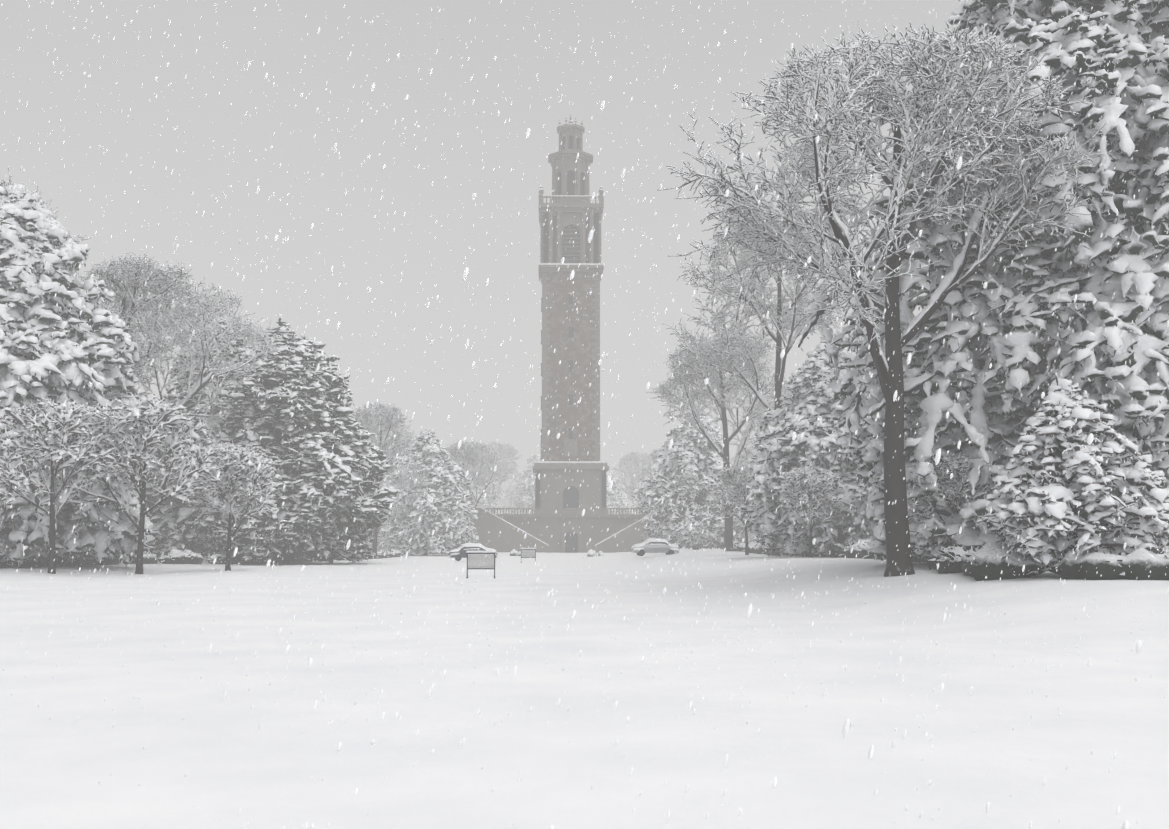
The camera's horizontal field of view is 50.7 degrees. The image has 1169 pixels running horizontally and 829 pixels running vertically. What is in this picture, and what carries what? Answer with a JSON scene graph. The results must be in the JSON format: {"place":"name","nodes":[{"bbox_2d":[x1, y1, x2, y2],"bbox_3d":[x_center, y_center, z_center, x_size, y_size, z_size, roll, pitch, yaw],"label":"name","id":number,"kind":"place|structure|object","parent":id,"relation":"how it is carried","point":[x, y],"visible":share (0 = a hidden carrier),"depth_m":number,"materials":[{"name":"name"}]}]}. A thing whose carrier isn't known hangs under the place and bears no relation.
{"place":"outdoors","nodes":[
{"label":"outdoors","id":0,"kind":"place"},
{"bbox_2d":[0,0,1004,513],"label":"sky","id":1,"kind":"structure","parent":0,"point":[198,174],"materials":[{"name":"grey"}]},
{"bbox_2d":[0,544,1168,828],"bbox_3d":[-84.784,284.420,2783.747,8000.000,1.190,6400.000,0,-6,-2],"label":"snow ground","id":2,"kind":"structure","parent":0,"point":[216,758],"depth_m":16.03,"materials":[{"name":"white snow"}]},
{"bbox_2d":[0,420,47,498],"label":"tree","id":3,"kind":"object","parent":2,"relation":"on","point":[2,458],"visible":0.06,"depth_m":72.01,"materials":[{"name":"grey plant"}]},
{"bbox_2d":[0,166,93,243],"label":"bare tree","id":4,"kind":"object","parent":2,"relation":"on","point":[4,182],"depth_m":91.41,"materials":[{"name":"grey plant"}]},
{"bbox_2d":[0,396,127,573],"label":"tree","id":5,"kind":"object","parent":2,"relation":"on","point":[48,447],"visible":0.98,"depth_m":66.31,"materials":[{"name":"grey plant"}]},
{"bbox_2d":[0,183,154,567],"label":"evergreen tree","id":6,"kind":"object","parent":2,"relation":"on","point":[73,335],"visible":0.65,"depth_m":75.90,"materials":[{"name":"white plant"}]},
{"bbox_2d":[54,392,223,573],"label":"tree","id":7,"kind":"object","parent":2,"relation":"on","point":[144,409],"visible":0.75,"depth_m":69.46,"materials":[{"name":"grey plant"}]},
{"bbox_2d":[78,249,280,514],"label":"bare tree","id":8,"kind":"object","parent":2,"relation":"on","point":[131,275],"visible":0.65,"depth_m":92.29,"materials":[{"name":"grey plant"}]},
{"bbox_2d":[0,549,400,566],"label":"hedge","id":9,"kind":"object","parent":2,"relation":"on","point":[178,556],"visible":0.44,"depth_m":91.19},
{"bbox_2d":[141,317,304,557],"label":"evergreen tree","id":10,"kind":"object","parent":2,"relation":"on","point":[176,515],"visible":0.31,"depth_m":101.75,"materials":[{"name":"grey plant"}]},
{"bbox_2d":[168,313,284,379],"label":"bare tree","id":11,"kind":"object","parent":2,"relation":"on","point":[250,335],"visible":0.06,"depth_m":119.10,"materials":[{"name":"grey plant"}]},
{"bbox_2d":[181,440,284,570],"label":"tree","id":12,"kind":"object","parent":2,"relation":"on","point":[226,458],"visible":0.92,"depth_m":77.67,"materials":[{"name":"grey plant"}]},
{"bbox_2d":[182,314,399,563],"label":"evergreen tree","id":13,"kind":"object","parent":2,"relation":"on","point":[313,415],"visible":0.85,"depth_m":100.83,"materials":[{"name":"white plant"}]},
{"bbox_2d":[324,469,369,562],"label":"tree","id":14,"kind":"object","parent":2,"relation":"on","point":[330,561],"visible":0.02,"depth_m":108.57,"materials":[{"name":"grey plant"}]},
{"bbox_2d":[350,400,429,558],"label":"bare tree","id":15,"kind":"object","parent":2,"relation":"on","point":[385,421],"visible":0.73,"depth_m":135.99,"materials":[{"name":"grey plant"}]},
{"bbox_2d":[368,438,419,551],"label":"evergreen tree","id":16,"kind":"object","parent":2,"relation":"on","point":[394,467],"visible":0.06,"depth_m":186.39,"materials":[{"name":"grey plant"}]},
{"bbox_2d":[380,429,478,555],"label":"evergreen tree","id":17,"kind":"object","parent":2,"relation":"on","point":[453,533],"visible":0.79,"depth_m":160.23,"materials":[{"name":"white plant"}]},
{"bbox_2d":[449,543,497,560],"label":"car","id":18,"kind":"object","parent":2,"relation":"on","point":[460,551],"visible":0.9,"depth_m":117.71,"materials":[{"name":"grey paint"}]},
{"bbox_2d":[455,459,499,513],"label":"tree","id":19,"kind":"object","parent":2,"relation":"on","point":[482,503],"visible":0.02,"depth_m":316.71,"materials":[{"name":"grey plant"}]},
{"bbox_2d":[446,439,514,525],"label":"bare tree","id":20,"kind":"object","parent":2,"relation":"on","point":[471,455],"visible":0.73,"depth_m":193.38,"materials":[{"name":"grey plant"}]},
{"bbox_2d":[466,551,495,577],"bbox_3d":[-5.279,7.846,62.918,1.490,1.800,0.500,0,-6,-2],"label":"sign board","id":21,"kind":"object","parent":2,"relation":"on","point":[475,559],"visible":0.85,"depth_m":62.94,"materials":[{"name":"grey metal"}]},
{"bbox_2d":[469,441,521,513],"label":"tree","id":22,"kind":"object","parent":2,"relation":"on","point":[512,451],"visible":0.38,"depth_m":321.33,"materials":[{"name":"grey plant"}]},
{"bbox_2d":[510,549,520,555],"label":"shrub","id":23,"kind":"object","parent":2,"relation":"on","point":[513,552],"visible":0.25,"depth_m":157.93,"materials":[{"name":"white plant"}]},
{"bbox_2d":[510,453,541,513],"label":"tree","id":24,"kind":"object","parent":2,"relation":"on","point":[526,496],"visible":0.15,"depth_m":359.72,"materials":[{"name":"grey plant"}]},
{"bbox_2d":[521,548,535,562],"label":"sign board","id":25,"kind":"object","parent":2,"relation":"on","point":[528,552],"visible":0.81,"depth_m":110.71,"materials":[{"name":"grey metal"}]},
{"bbox_2d":[468,495,654,552],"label":"terrace wall","id":26,"kind":"structure","parent":2,"relation":"on","point":[622,527],"depth_m":200.78,"materials":[{"name":"stone"}]},
{"bbox_2d":[533,115,608,513],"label":"tower","id":27,"kind":"structure","parent":26,"relation":"on","point":[573,335],"depth_m":211.05,"materials":[{"name":"brick"}]},
{"bbox_2d":[587,549,602,556],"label":"shrub","id":28,"kind":"object","parent":2,"relation":"on","point":[591,553],"visible":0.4,"depth_m":148.47,"materials":[{"name":"white plant"}]},
{"bbox_2d":[606,469,638,513],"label":"tree","id":29,"kind":"object","parent":2,"relation":"on","point":[621,500],"visible":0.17,"depth_m":320.93,"materials":[{"name":"grey plant"}]},
{"bbox_2d":[611,451,654,503],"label":"tree","id":30,"kind":"object","parent":2,"relation":"on","point":[635,457],"visible":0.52,"depth_m":341.49,"materials":[{"name":"grey plant"}]},
{"bbox_2d":[624,464,652,509],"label":"bare tree","id":31,"kind":"object","parent":2,"relation":"on","point":[642,479],"visible":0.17,"depth_m":228.41,"materials":[{"name":"grey plant"}]},
{"bbox_2d":[637,447,666,509],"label":"bare tree","id":32,"kind":"object","parent":2,"relation":"on","point":[654,454],"visible":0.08,"depth_m":196.29,"materials":[{"name":"grey plant"}]},
{"bbox_2d":[630,538,679,555],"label":"car","id":33,"kind":"object","parent":2,"relation":"on","point":[651,545],"visible":0.94,"depth_m":118.75,"materials":[{"name":"grey paint"}]},
{"bbox_2d":[632,462,684,547],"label":"tree","id":34,"kind":"object","parent":2,"relation":"on","point":[635,505],"depth_m":336.30,"materials":[{"name":"grey plant"}]},
{"bbox_2d":[631,407,754,549],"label":"evergreen tree","id":35,"kind":"object","parent":2,"relation":"on","point":[674,461],"visible":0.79,"depth_m":155.68,"materials":[{"name":"white plant"}]},
{"bbox_2d":[646,332,798,550],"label":"bare tree","id":36,"kind":"object","parent":2,"relation":"on","point":[751,413],"visible":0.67,"depth_m":127.28,"materials":[{"name":"grey plant"}]},
{"bbox_2d":[710,462,760,554],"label":"tree","id":37,"kind":"object","parent":2,"relation":"on","point":[735,490],"visible":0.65,"depth_m":104.37,"materials":[{"name":"grey plant"}]},
{"bbox_2d":[730,450,746,465],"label":"tree","id":38,"kind":"object","parent":2,"relation":"on","point":[733,457],"depth_m":369.74,"materials":[{"name":"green plant"}]},
{"bbox_2d":[738,441,758,465],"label":"tree","id":39,"kind":"object","parent":2,"relation":"on","point":[742,463],"depth_m":232.35,"materials":[{"name":"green plant"}]},
{"bbox_2d":[744,439,765,542],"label":"tree","id":40,"kind":"object","parent":2,"relation":"on","point":[750,462],"depth_m":194.88,"materials":[{"name":"grey plant"}]},
{"bbox_2d":[660,204,866,555],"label":"bare tree","id":41,"kind":"object","parent":2,"relation":"on","point":[759,310],"visible":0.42,"depth_m":97.74,"materials":[{"name":"grey plant"}]},
{"bbox_2d":[738,329,877,556],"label":"evergreen tree","id":42,"kind":"object","parent":2,"relation":"on","point":[805,400],"visible":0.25,"depth_m":82.06,"materials":[{"name":"white plant"}]},
{"bbox_2d":[777,464,846,557],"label":"tree","id":43,"kind":"object","parent":2,"relation":"on","point":[797,478],"visible":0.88,"depth_m":76.88,"materials":[{"name":"grey plant"}]},
{"bbox_2d":[657,9,1137,576],"bbox_3d":[11.303,-4.048,49.060,17.167,22.183,17.714,1,-6,-13],"label":"bare tree","id":44,"kind":"object","parent":2,"relation":"on","point":[797,119],"visible":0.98,"depth_m":46.81,"materials":[{"name":"grey plant"}]},
{"bbox_2d":[733,540,1168,580],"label":"hedge","id":45,"kind":"object","parent":2,"relation":"on","point":[1066,567],"visible":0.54,"depth_m":39.12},
{"bbox_2d":[907,452,1006,545],"bbox_3d":[14.878,4.169,49.717,4.509,5.397,3.446,-1,-6,11],"label":"tree","id":46,"kind":"object","parent":2,"relation":"on","point":[956,498],"visible":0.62,"depth_m":49.32,"materials":[{"name":"grey plant"}]},
{"bbox_2d":[798,0,1168,568],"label":"evergreen tree","id":47,"kind":"object","parent":2,"relation":"on","point":[1146,138],"visible":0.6,"depth_m":49.25,"materials":[{"name":"white plant"}]},
{"bbox_2d":[976,372,1168,567],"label":"conifer tree","id":48,"kind":"object","parent":2,"relation":"on","point":[1039,453],"visible":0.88,"depth_m":38.73,"materials":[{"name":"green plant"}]},
{"bbox_2d":[0,0,1168,828],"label":"snowflakes","id":49,"kind":"object","parent":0,"point":[748,612],"visible":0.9,"depth_m":12.99,"materials":[{"name":"white"}]}
]}

